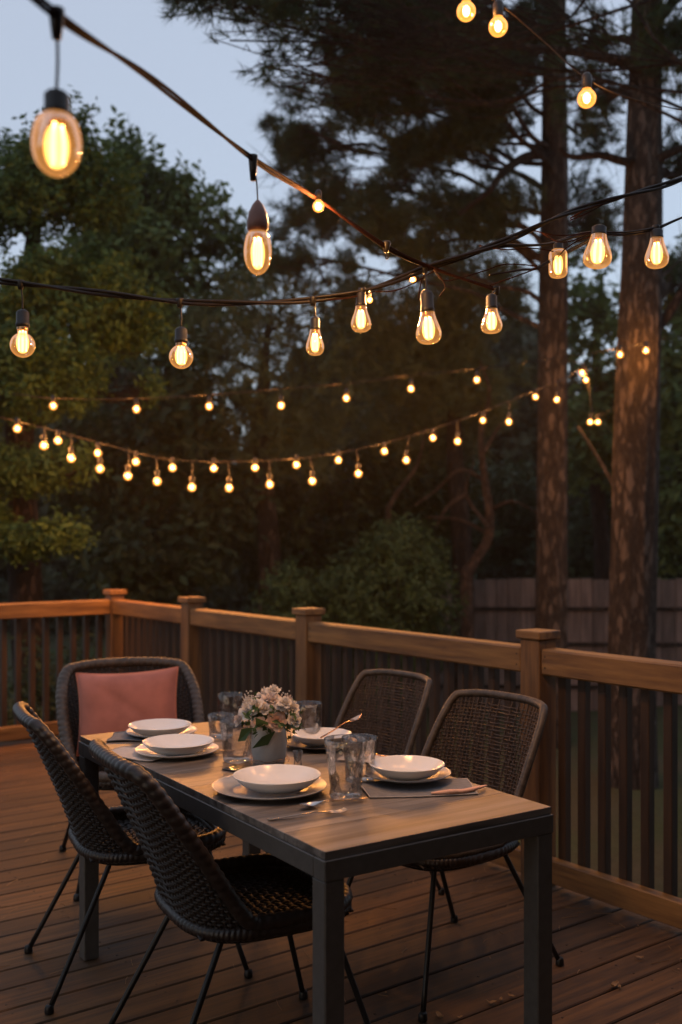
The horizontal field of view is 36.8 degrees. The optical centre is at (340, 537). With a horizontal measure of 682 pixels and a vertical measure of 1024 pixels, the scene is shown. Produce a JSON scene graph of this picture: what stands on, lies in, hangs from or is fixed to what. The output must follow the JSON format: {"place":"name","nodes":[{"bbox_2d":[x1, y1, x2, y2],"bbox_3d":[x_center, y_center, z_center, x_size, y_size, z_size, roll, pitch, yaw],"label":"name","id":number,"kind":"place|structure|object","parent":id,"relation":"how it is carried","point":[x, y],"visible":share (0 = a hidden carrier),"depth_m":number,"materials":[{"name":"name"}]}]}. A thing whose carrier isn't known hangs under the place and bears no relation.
{"place":"outdoors","nodes":[
{"label":"outdoors","id":0,"kind":"place"},
{"bbox_2d":[0,368,579,461],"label":"string light cord","id":1,"kind":"object","parent":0,"point":[288,458],"visible":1,"depth_m":7.55,"materials":[{"name":"rubber"}]},
{"bbox_2d":[13,418,20,432],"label":"string bulb","id":2,"kind":"object","parent":1,"relation":"hanging from","point":[17,422],"visible":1,"depth_m":6.99,"materials":[{"name":"yellow glass"}]},
{"bbox_2d":[40,428,47,449],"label":"string bulb","id":3,"kind":"object","parent":1,"relation":"hanging from","point":[43,437],"visible":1,"depth_m":6.89,"materials":[{"name":"yellow glass"}]},
{"bbox_2d":[54,430,61,444],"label":"string bulb","id":4,"kind":"object","parent":1,"relation":"hanging from","point":[57,436],"visible":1,"depth_m":6.99,"materials":[{"name":"yellow glass"}]},
{"bbox_2d":[67,435,75,462],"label":"string bulb","id":5,"kind":"object","parent":1,"relation":"hanging from","point":[71,450],"visible":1,"depth_m":6.91,"materials":[{"name":"yellow glass"}]},
{"bbox_2d":[96,443,103,472],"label":"string bulb","id":6,"kind":"object","parent":1,"relation":"hanging from","point":[99,465],"visible":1,"depth_m":6.99,"materials":[{"name":"yellow glass"}]},
{"bbox_2d":[124,450,131,479],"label":"string bulb","id":7,"kind":"object","parent":1,"relation":"hanging from","point":[127,470],"visible":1,"depth_m":7.03,"materials":[{"name":"yellow glass"}]},
{"bbox_2d":[132,451,139,465],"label":"string bulb","id":8,"kind":"object","parent":1,"relation":"hanging from","point":[135,457],"visible":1,"depth_m":7.13,"materials":[{"name":"yellow glass"}]},
{"bbox_2d":[153,457,160,485],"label":"string bulb","id":9,"kind":"object","parent":1,"relation":"hanging from","point":[157,475],"visible":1,"depth_m":7.07,"materials":[{"name":"yellow glass"}]},
{"bbox_2d":[169,457,175,471],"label":"string bulb","id":10,"kind":"object","parent":1,"relation":"hanging from","point":[172,462],"visible":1,"depth_m":7.20,"materials":[{"name":"yellow glass"}]},
{"bbox_2d":[188,461,195,491],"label":"string bulb","id":11,"kind":"object","parent":1,"relation":"hanging from","point":[191,481],"visible":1,"depth_m":7.16,"materials":[{"name":"yellow glass"}]},
{"bbox_2d":[210,458,217,471],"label":"string bulb","id":12,"kind":"object","parent":1,"relation":"hanging from","point":[213,463],"visible":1,"depth_m":7.32,"materials":[{"name":"yellow glass"}]},
{"bbox_2d":[225,461,232,491],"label":"string bulb","id":13,"kind":"object","parent":1,"relation":"hanging from","point":[229,481],"visible":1,"depth_m":7.27,"materials":[{"name":"yellow glass"}]},
{"bbox_2d":[266,461,273,488],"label":"string bulb","id":14,"kind":"object","parent":1,"relation":"hanging from","point":[269,479],"visible":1,"depth_m":7.39,"materials":[{"name":"yellow glass"}]},
{"bbox_2d":[308,457,315,484],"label":"string bulb","id":15,"kind":"object","parent":1,"relation":"hanging from","point":[312,473],"visible":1,"depth_m":7.53,"materials":[{"name":"yellow glass"}]},
{"bbox_2d":[355,450,361,477],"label":"string bulb","id":16,"kind":"object","parent":1,"relation":"hanging from","point":[358,468],"visible":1,"depth_m":7.74,"materials":[{"name":"yellow glass"}]},
{"bbox_2d":[403,436,409,463],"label":"string bulb","id":17,"kind":"object","parent":1,"relation":"hanging from","point":[406,455],"visible":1,"depth_m":8.03,"materials":[{"name":"yellow glass"}]},
{"bbox_2d":[454,421,460,444],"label":"string bulb","id":18,"kind":"object","parent":1,"relation":"hanging from","point":[457,436],"visible":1,"depth_m":8.37,"materials":[{"name":"yellow glass"}]},
{"bbox_2d":[0,576,681,897],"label":"ground","id":19,"kind":"structure","parent":0,"point":[658,838],"depth_m":8.96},
{"bbox_2d":[1,626,104,742],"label":"shrub","id":20,"kind":"object","parent":19,"relation":"on","point":[38,710],"visible":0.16,"depth_m":9.05,"materials":[{"name":"green plant"}]},
{"bbox_2d":[0,84,186,740],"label":"leafy tree","id":21,"kind":"object","parent":19,"relation":"on","point":[83,193],"visible":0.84,"depth_m":9.05,"materials":[{"name":"green plant"}]},
{"bbox_2d":[34,337,284,615],"bbox_3d":[-2.440,-0.070,12.874,3.513,4.887,2.516,0,0,0],"label":"background tree","id":22,"kind":"object","parent":19,"relation":"on","point":[163,555],"visible":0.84,"depth_m":12.40,"materials":[{"name":"green plant"}]},
{"bbox_2d":[45,104,299,605],"bbox_3d":[-2.349,-1.706,13.769,3.639,8.154,2.375,0,0,0],"label":"leafy tree","id":23,"kind":"object","parent":19,"relation":"on","point":[171,206],"visible":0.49,"depth_m":13.70,"materials":[{"name":"green plant"}]},
{"bbox_2d":[141,254,395,693],"bbox_3d":[-0.864,-0.583,12.759,3.482,5.914,2.031,0,0,0],"label":"background tree","id":24,"kind":"object","parent":19,"relation":"on","point":[265,427],"visible":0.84,"depth_m":12.53,"materials":[{"name":"green plant"}]},
{"bbox_2d":[246,552,342,724],"bbox_3d":[-0.484,1.241,11.019,1.093,2.179,1.091,0,0,-32],"label":"shrub","id":25,"kind":"object","parent":19,"relation":"on","point":[299,595],"visible":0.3,"depth_m":10.86,"materials":[{"name":"green plant"}]},
{"bbox_2d":[0,736,672,1022],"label":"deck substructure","id":26,"kind":"object","parent":19,"relation":"on","point":[258,944],"visible":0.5,"depth_m":3.60,"materials":[{"name":"brown wood"}]},
{"bbox_2d":[0,737,681,1023],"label":"deck","id":27,"kind":"structure","parent":26,"relation":"on","point":[131,918],"depth_m":3.50,"materials":[{"name":"brown wood"}]},
{"bbox_2d":[0,599,109,741],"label":"deck railing","id":28,"kind":"object","parent":27,"relation":"on","point":[58,610],"visible":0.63,"depth_m":7.14,"materials":[{"name":"brown wood"}]},
{"bbox_2d":[12,701,252,1014],"bbox_3d":[-0.710,0.980,3.393,0.710,0.877,0.519,0,0,-24],"label":"woven chair","id":29,"kind":"object","parent":27,"relation":"on","point":[100,831],"visible":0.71,"depth_m":3.15,"materials":[{"name":"wicker"}]},
{"bbox_2d":[55,657,212,901],"bbox_3d":[-0.896,0.988,4.450,0.647,0.860,0.775,0,0,-20],"label":"woven chair","id":30,"kind":"object","parent":27,"relation":"on","point":[67,716],"visible":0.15,"depth_m":4.64,"materials":[{"name":"wicker"}]},
{"bbox_2d":[76,667,177,755],"bbox_3d":[-0.930,0.755,4.470,0.448,0.361,0.191,-3,-14,-4],"label":"pillow","id":31,"kind":"object","parent":30,"relation":"on","point":[117,702],"visible":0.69,"depth_m":4.40,"materials":[{"name":"pink fabric"}]},
{"bbox_2d":[88,738,370,1023],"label":"woven chair","id":32,"kind":"object","parent":27,"relation":"on","point":[199,887],"visible":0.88,"depth_m":2.57,"materials":[{"name":"wicker"}]},
{"bbox_2d":[79,719,552,1023],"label":"dining table","id":33,"kind":"object","parent":27,"relation":"on","point":[329,852],"visible":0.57,"depth_m":2.52,"materials":[{"name":"brown wood"}]},
{"bbox_2d":[106,731,145,741],"bbox_3d":[-0.663,0.664,3.433,0.228,0.010,0.161,0,0,-5],"label":"napkin","id":34,"kind":"object","parent":33,"relation":"on","point":[121,736],"visible":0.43,"depth_m":3.42,"materials":[{"name":"grey fabric"}]},
{"bbox_2d":[126,725,196,737],"bbox_3d":[-0.608,0.660,3.475,0.239,0.018,0.242,0,0,0],"label":"dinner plate","id":35,"kind":"object","parent":34,"relation":"on","point":[190,729],"visible":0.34,"depth_m":3.46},
{"bbox_2d":[128,718,190,736],"bbox_3d":[-0.608,0.641,3.436,0.210,0.033,0.210,0,0,0],"label":"bowl","id":36,"kind":"object","parent":35,"relation":"on","point":[154,727],"visible":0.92,"depth_m":3.48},
{"bbox_2d":[92,746,161,760],"bbox_3d":[-0.631,0.664,3.159,0.212,0.009,0.172,0,0,20],"label":"napkin","id":37,"kind":"object","parent":33,"relation":"on","point":[128,752],"visible":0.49,"depth_m":3.15,"materials":[{"name":"fabric"}]},
{"bbox_2d":[135,743,218,758],"bbox_3d":[-0.508,0.660,3.175,0.259,0.018,0.255,0,0,0],"label":"dinner plate","id":38,"kind":"object","parent":33,"relation":"on","point":[143,749],"visible":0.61,"depth_m":3.13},
{"bbox_2d":[142,734,213,755],"bbox_3d":[-0.500,0.640,3.147,0.220,0.035,0.220,0,0,0],"label":"bowl","id":39,"kind":"object","parent":38,"relation":"on","point":[177,744],"visible":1,"depth_m":3.19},
{"bbox_2d":[207,712,234,738],"bbox_3d":[-0.403,0.631,3.444,0.092,0.076,0.092,0,0,0],"label":"glass tumbler","id":40,"kind":"object","parent":33,"relation":"on","point":[211,724],"visible":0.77,"depth_m":3.43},
{"bbox_2d":[217,692,242,725],"bbox_3d":[-0.393,0.611,3.639,0.092,0.116,0.092,0,0,0],"label":"glass tumbler","id":41,"kind":"object","parent":33,"relation":"on","point":[238,698],"visible":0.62,"depth_m":3.61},
{"bbox_2d":[219,717,252,763],"bbox_3d":[-0.308,0.607,3.074,0.115,0.123,0.115,0,0,0],"label":"glass tumbler","id":42,"kind":"object","parent":33,"relation":"on","point":[225,727],"visible":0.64,"depth_m":3.05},
{"bbox_2d":[222,761,255,771],"bbox_3d":[-0.239,0.667,2.959,0.170,0.004,0.130,0,0,35],"label":"coaster","id":43,"kind":"object","parent":33,"relation":"on","point":[234,768],"visible":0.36,"depth_m":2.98,"materials":[{"name":"brown"}]},
{"bbox_2d":[249,727,289,765],"bbox_3d":[-0.211,0.607,3.003,0.122,0.116,0.119,0,0,0],"label":"flower vase","id":44,"kind":"object","parent":33,"relation":"on","point":[273,751],"visible":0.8,"depth_m":2.96,"materials":[{"name":"ceramic"}]},
{"bbox_2d":[234,684,305,747],"bbox_3d":[-0.207,0.542,2.972,0.213,0.231,0.246,0,0,0],"label":"bouquet","id":45,"kind":"object","parent":44,"relation":"in","point":[267,703],"visible":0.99,"depth_m":2.94,"materials":[{"name":"white plant"}]},
{"bbox_2d":[212,775,327,799],"bbox_3d":[-0.189,0.660,2.707,0.306,0.018,0.304,0,0,0],"label":"dinner plate","id":46,"kind":"object","parent":33,"relation":"on","point":[230,786],"visible":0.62,"depth_m":2.67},
{"bbox_2d":[233,764,320,793],"bbox_3d":[-0.168,0.639,2.694,0.232,0.037,0.232,0,0,0],"label":"bowl","id":47,"kind":"object","parent":46,"relation":"on","point":[277,778],"visible":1,"depth_m":2.74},
{"bbox_2d":[293,750,302,765],"bbox_3d":[-0.127,0.647,3.002,0.030,0.045,0.030,0,0,0],"label":"glass","id":48,"kind":"object","parent":33,"relation":"on","point":[297,755],"visible":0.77,"depth_m":3.00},
{"bbox_2d":[267,808,346,819],"bbox_3d":[-0.080,0.663,2.461,0.200,0.008,0.024,0,0,-22],"label":"fork","id":49,"kind":"object","parent":33,"relation":"on","point":[342,810],"visible":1,"depth_m":2.47,"materials":[{"name":"metal"}]},
{"bbox_2d":[296,700,321,731],"bbox_3d":[-0.108,0.606,3.376,0.093,0.126,0.093,0,0,0],"label":"glass tumbler","id":50,"kind":"object","parent":33,"relation":"on","point":[318,710],"visible":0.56,"depth_m":3.35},
{"bbox_2d":[287,736,356,750],"bbox_3d":[-0.069,0.660,3.286,0.242,0.018,0.240,0,0,0],"label":"dinner plate","id":51,"kind":"object","parent":33,"relation":"on","point":[293,742],"visible":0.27,"depth_m":3.26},
{"bbox_2d":[292,727,351,746],"bbox_3d":[-0.062,0.640,3.269,0.192,0.035,0.192,0,0,0],"label":"bowl","id":52,"kind":"object","parent":51,"relation":"on","point":[309,737],"visible":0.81,"depth_m":3.32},
{"bbox_2d":[320,714,361,737],"bbox_3d":[0.001,0.608,3.302,0.160,0.013,0.033,-24,10,-23],"label":"spoon","id":53,"kind":"object","parent":52,"relation":"in","point":[356,718],"visible":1,"depth_m":3.31,"materials":[{"name":"silver metal"}]},
{"bbox_2d":[300,797,367,806],"bbox_3d":[-0.017,0.660,2.564,0.190,0.013,0.033,0,0,-27],"label":"spoon","id":54,"kind":"object","parent":33,"relation":"on","point":[312,804],"visible":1,"depth_m":2.55,"materials":[{"name":"metal"}]},
{"bbox_2d":[324,734,367,800],"bbox_3d":[0.012,0.593,2.647,0.114,0.151,0.114,0,0,0],"label":"glass tumbler","id":55,"kind":"object","parent":33,"relation":"on","point":[332,748],"visible":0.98,"depth_m":2.62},
{"bbox_2d":[342,733,377,782],"bbox_3d":[0.051,0.608,2.821,0.100,0.121,0.100,0,0,0],"label":"glass tumbler","id":56,"kind":"object","parent":33,"relation":"on","point":[371,746],"visible":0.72,"depth_m":2.80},
{"bbox_2d":[337,753,387,762],"bbox_3d":[0.066,0.665,3.092,0.143,0.008,0.098,0,0,15],"label":"napkin","id":57,"kind":"object","parent":33,"relation":"on","point":[340,758],"visible":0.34,"depth_m":3.09,"materials":[{"name":"fabric"}]},
{"bbox_2d":[361,778,486,797],"bbox_3d":[0.218,0.661,2.733,0.346,0.015,0.183,0,0,-8],"label":"napkin","id":58,"kind":"object","parent":33,"relation":"on","point":[441,787],"visible":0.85,"depth_m":2.71,"materials":[{"name":"grey fabric"}]},
{"bbox_2d":[363,767,450,783],"bbox_3d":[0.181,0.650,2.817,0.243,0.018,0.239,0,0,0],"label":"dinner plate","id":59,"kind":"object","parent":58,"relation":"on","point":[443,772],"visible":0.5,"depth_m":2.77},
{"bbox_2d":[369,755,444,780],"bbox_3d":[0.180,0.630,2.789,0.206,0.035,0.206,0,0,0],"label":"bowl","id":60,"kind":"object","parent":59,"relation":"on","point":[406,767],"visible":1,"depth_m":2.83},
{"bbox_2d":[266,669,444,894],"bbox_3d":[0.033,0.985,4.050,0.638,0.867,0.483,0,0,-42],"label":"woven chair","id":61,"kind":"object","parent":27,"relation":"on","point":[423,697],"visible":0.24,"depth_m":4.24,"materials":[{"name":"brown wicker"}]},
{"bbox_2d":[103,589,681,929],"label":"deck railing","id":62,"kind":"object","parent":27,"relation":"on","point":[217,651],"visible":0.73,"depth_m":4.35,"materials":[{"name":"brown wood"}]},
{"bbox_2d":[346,689,563,1022],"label":"woven chair","id":63,"kind":"object","parent":27,"relation":"on","point":[457,861],"visible":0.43,"depth_m":3.51,"materials":[{"name":"brown wicker"}]},
{"bbox_2d":[0,249,675,639],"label":"trees","id":64,"kind":"object","parent":19,"relation":"on","point":[516,441],"visible":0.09,"depth_m":24.51,"materials":[{"name":"green plant"}]},
{"bbox_2d":[197,419,507,604],"bbox_3d":[-0.004,0.331,14.540,4.817,4.086,2.786,0,0,0],"label":"background tree","id":65,"kind":"object","parent":19,"relation":"on","point":[366,495],"visible":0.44,"depth_m":14.12,"materials":[{"name":"green plant"}]},
{"bbox_2d":[310,511,468,745],"bbox_3d":[0.411,1.011,11.410,2.027,2.642,1.402,0,0,0],"label":"shrub","id":66,"kind":"object","parent":19,"relation":"on","point":[406,572],"visible":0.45,"depth_m":11.16,"materials":[{"name":"green plant"}]},
{"bbox_2d":[385,427,426,613],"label":"bare sapling","id":67,"kind":"object","parent":19,"relation":"on","point":[395,495],"visible":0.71,"depth_m":12.98,"materials":[{"name":"brown plant"}]},
{"bbox_2d":[153,0,681,123],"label":"pine tree","id":68,"kind":"object","parent":19,"relation":"on","point":[279,14],"visible":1,"depth_m":7.68,"materials":[{"name":"green plant"}]},
{"bbox_2d":[326,235,538,713],"bbox_3d":[1.289,-0.788,13.534,3.037,6.323,2.868,0,0,28],"label":"background tree","id":69,"kind":"object","parent":19,"relation":"on","point":[448,397],"visible":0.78,"depth_m":12.94,"materials":[{"name":"green plant"}]},
{"bbox_2d":[250,0,625,747],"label":"pine tree","id":70,"kind":"object","parent":19,"relation":"on","point":[438,212],"visible":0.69,"depth_m":11.34,"materials":[{"name":"green plant"}]},
{"bbox_2d":[413,360,535,720],"bbox_3d":[1.666,0.065,12.606,1.577,4.517,0.495,0,0,0],"label":"crooked tree","id":71,"kind":"object","parent":19,"relation":"on","point":[468,569],"visible":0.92,"depth_m":12.55,"materials":[{"name":"brown plant"}]},
{"bbox_2d":[426,578,681,710],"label":"wooden fence","id":72,"kind":"object","parent":19,"relation":"on","point":[515,608],"visible":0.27,"depth_m":13.95,"materials":[{"name":"brown wood"}]},
{"bbox_2d":[466,453,679,602],"bbox_3d":[4.650,0.336,19.241,5.924,4.081,3.471,0,0,0],"label":"background tree","id":73,"kind":"object","parent":19,"relation":"on","point":[517,522],"visible":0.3,"depth_m":18.89,"materials":[{"name":"green plant"}]},
{"bbox_2d":[510,0,681,789],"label":"pine tree","id":74,"kind":"object","parent":19,"relation":"on","point":[645,292],"visible":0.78,"depth_m":9.17,"materials":[{"name":"brown plant"}]},
{"bbox_2d":[13,335,681,399],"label":"string light cord","id":75,"kind":"object","parent":74,"relation":"hanging from","point":[340,383],"visible":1,"depth_m":7.75,"materials":[{"name":"rubber"}]},
{"bbox_2d":[49,395,56,409],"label":"string bulb","id":76,"kind":"object","parent":75,"relation":"hanging from","point":[53,399],"visible":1,"depth_m":7.19,"materials":[{"name":"yellow glass"}]},
{"bbox_2d":[133,398,139,412],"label":"string bulb","id":77,"kind":"object","parent":75,"relation":"hanging from","point":[136,403],"visible":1,"depth_m":7.32,"materials":[{"name":"yellow glass"}]},
{"bbox_2d":[205,395,212,409],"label":"string bulb","id":78,"kind":"object","parent":75,"relation":"hanging from","point":[209,400],"visible":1,"depth_m":7.49,"materials":[{"name":"yellow glass"}]},
{"bbox_2d":[277,389,284,408],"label":"string bulb","id":79,"kind":"object","parent":75,"relation":"hanging from","point":[280,398],"visible":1,"depth_m":7.59,"materials":[{"name":"yellow glass"}]},
{"bbox_2d":[343,384,349,401],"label":"string bulb","id":80,"kind":"object","parent":75,"relation":"hanging from","point":[346,393],"visible":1,"depth_m":7.79,"materials":[{"name":"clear glass"}]},
{"bbox_2d":[534,221,664,579],"bbox_3d":[4.283,-1.456,16.725,2.233,7.663,1.996,0,0,0],"label":"background tree","id":81,"kind":"object","parent":19,"relation":"on","point":[599,312],"visible":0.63,"depth_m":16.67,"materials":[{"name":"green plant"}]},
{"bbox_2d":[657,234,681,588],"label":"background tree","id":82,"kind":"object","parent":19,"relation":"on","point":[670,531],"visible":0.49,"depth_m":14.58,"materials":[{"name":"green plant"}]},
{"bbox_2d":[0,746,681,1023],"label":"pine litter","id":83,"kind":"object","parent":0,"point":[377,897],"visible":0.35,"depth_m":3.86,"materials":[{"name":"brown plant"}]},
{"bbox_2d":[0,0,681,448],"label":"sky","id":84,"kind":"structure","parent":0,"point":[179,54],"materials":[{"name":"blue"}]},
{"bbox_2d":[492,0,681,110],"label":"string light cord","id":85,"kind":"object","parent":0,"point":[580,73],"visible":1,"depth_m":4.10,"materials":[{"name":"rubber"}]},
{"bbox_2d":[457,0,475,21],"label":"string bulb","id":86,"kind":"object","parent":85,"relation":"hanging from","point":[466,10],"visible":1,"depth_m":3.99,"materials":[{"name":"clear glass"}]},
{"bbox_2d":[489,0,507,36],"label":"string bulb","id":87,"kind":"object","parent":85,"relation":"hanging from","point":[497,9],"visible":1,"depth_m":3.98,"materials":[{"name":"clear glass"}]},
{"bbox_2d":[577,72,595,107],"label":"string bulb","id":88,"kind":"object","parent":85,"relation":"hanging from","point":[586,81],"visible":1,"depth_m":4.08,"materials":[{"name":"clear glass"}]},
{"bbox_2d":[566,360,613,415],"bbox_3d":[2.511,-1.500,10.128,0.602,0.585,0.086,0,0,33],"label":"string light cord","id":89,"kind":"object","parent":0,"point":[589,390],"visible":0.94,"depth_m":10.17,"materials":[{"name":"rubber"}]},
{"bbox_3d":[1.505,0.395,-1.570,12.600,3.850,5.750,0,0,-37],"label":"house","id":90,"kind":"object","parent":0,"visible":0},
{"bbox_2d":[30,0,493,290],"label":"string light cord","id":91,"kind":"object","parent":90,"relation":"hanging from","point":[75,28],"visible":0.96,"depth_m":1.89,"materials":[{"name":"black rubber"}]},
{"bbox_2d":[31,5,81,176],"bbox_3d":[-0.367,-0.570,1.320,0.063,0.208,0.063,0,0,0],"label":"light bulb","id":92,"kind":"object","parent":91,"relation":"hanging from","point":[56,115],"visible":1,"depth_m":1.31,"materials":[{"name":"orange glass"}]},
{"bbox_2d":[244,153,271,274],"bbox_3d":[-0.175,-0.679,2.150,0.058,0.253,0.058,0,0,0],"label":"light bulb","id":93,"kind":"object","parent":91,"relation":"hanging from","point":[257,224],"visible":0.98,"depth_m":2.14,"materials":[{"name":"orange glass"}]},
{"bbox_2d":[313,189,323,212],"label":"string bulb","id":94,"kind":"object","parent":91,"relation":"attached to","point":[318,193],"visible":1,"depth_m":2.39,"materials":[{"name":"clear glass"}]},
{"bbox_2d":[383,240,390,258],"bbox_3d":[0.115,-0.731,2.600,0.024,0.045,0.023,0,0,0],"label":"cord clip","id":95,"kind":"object","parent":91,"relation":"attached to","point":[387,245],"visible":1,"depth_m":2.59,"materials":[{"name":"black"}]},
{"bbox_2d":[416,267,441,344],"bbox_3d":[0.224,-0.616,2.677,0.067,0.224,0.101,-3,0,0],"label":"light bulb","id":96,"kind":"object","parent":91,"relation":"hanging from","point":[428,324],"visible":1,"depth_m":2.65,"materials":[{"name":"yellow glass"}]},
{"bbox_2d":[481,286,501,333],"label":"light bulb","id":97,"kind":"object","parent":91,"relation":"hanging from","point":[491,318],"visible":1,"depth_m":2.73,"materials":[{"name":"yellow glass"}]},
{"bbox_2d":[0,177,681,306],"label":"string light cord","id":98,"kind":"object","parent":90,"relation":"hanging from","point":[326,297],"visible":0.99,"depth_m":2.70,"materials":[{"name":"rubber"}]},
{"bbox_2d":[10,279,34,357],"bbox_3d":[-0.840,-0.579,2.700,0.065,0.206,0.065,0,0,0],"label":"light bulb","id":99,"kind":"object","parent":98,"relation":"hanging from","point":[23,337],"visible":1,"depth_m":2.69,"materials":[{"name":"yellow glass"}]},
{"bbox_2d":[169,298,192,368],"bbox_3d":[-0.422,-0.540,2.700,0.063,0.187,0.063,0,0,0],"label":"light bulb","id":100,"kind":"object","parent":98,"relation":"hanging from","point":[181,342],"visible":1,"depth_m":2.69,"materials":[{"name":"yellow glass"}]},
{"bbox_2d":[306,296,323,355],"bbox_3d":[-0.069,-0.560,2.700,0.048,0.158,0.048,0,0,0],"label":"light bulb","id":101,"kind":"object","parent":98,"relation":"hanging from","point":[314,339],"visible":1,"depth_m":2.69,"materials":[{"name":"yellow glass"}]},
{"bbox_2d":[351,287,370,332],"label":"light bulb","id":102,"kind":"object","parent":98,"relation":"hanging from","point":[360,314],"visible":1,"depth_m":2.69,"materials":[{"name":"yellow glass"}]},
{"bbox_2d":[328,204,602,299],"bbox_3d":[0.325,-0.770,2.727,0.797,0.288,0.065,0,0,-7],"label":"wire tangle","id":103,"kind":"object","parent":98,"relation":"hanging from","point":[439,276],"visible":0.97,"depth_m":2.75,"materials":[{"name":"black metal"}]},
{"bbox_2d":[427,217,681,271],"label":"string light cord","id":104,"kind":"object","parent":98,"relation":"on","point":[623,233],"visible":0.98,"depth_m":2.79,"materials":[{"name":"rubber"}]},
{"bbox_2d":[489,238,589,275],"bbox_3d":[0.556,-0.771,2.780,0.310,0.123,0.023,0,0,-6],"label":"string light cord","id":105,"kind":"object","parent":104,"relation":"attached to","point":[553,258],"visible":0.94,"depth_m":2.77,"materials":[{"name":"rubber"}]},
{"bbox_2d":[549,242,567,278],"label":"light bulb","id":106,"kind":"object","parent":104,"relation":"hanging from","point":[558,246],"visible":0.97,"depth_m":2.77,"materials":[{"name":"yellow glass"}]},
{"bbox_2d":[583,224,611,268],"bbox_3d":[0.698,-0.791,2.780,0.077,0.118,0.077,3,0,0],"label":"light bulb","id":107,"kind":"object","parent":104,"relation":"hanging from","point":[596,247],"visible":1,"depth_m":2.76,"materials":[{"name":"yellow glass"}]},
{"bbox_2d":[644,224,668,268],"bbox_3d":[0.876,-0.810,2.840,0.066,0.124,0.065,0,0,0],"label":"light bulb","id":108,"kind":"object","parent":104,"relation":"hanging from","point":[656,250],"visible":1,"depth_m":2.83,"materials":[{"name":"yellow glass"}]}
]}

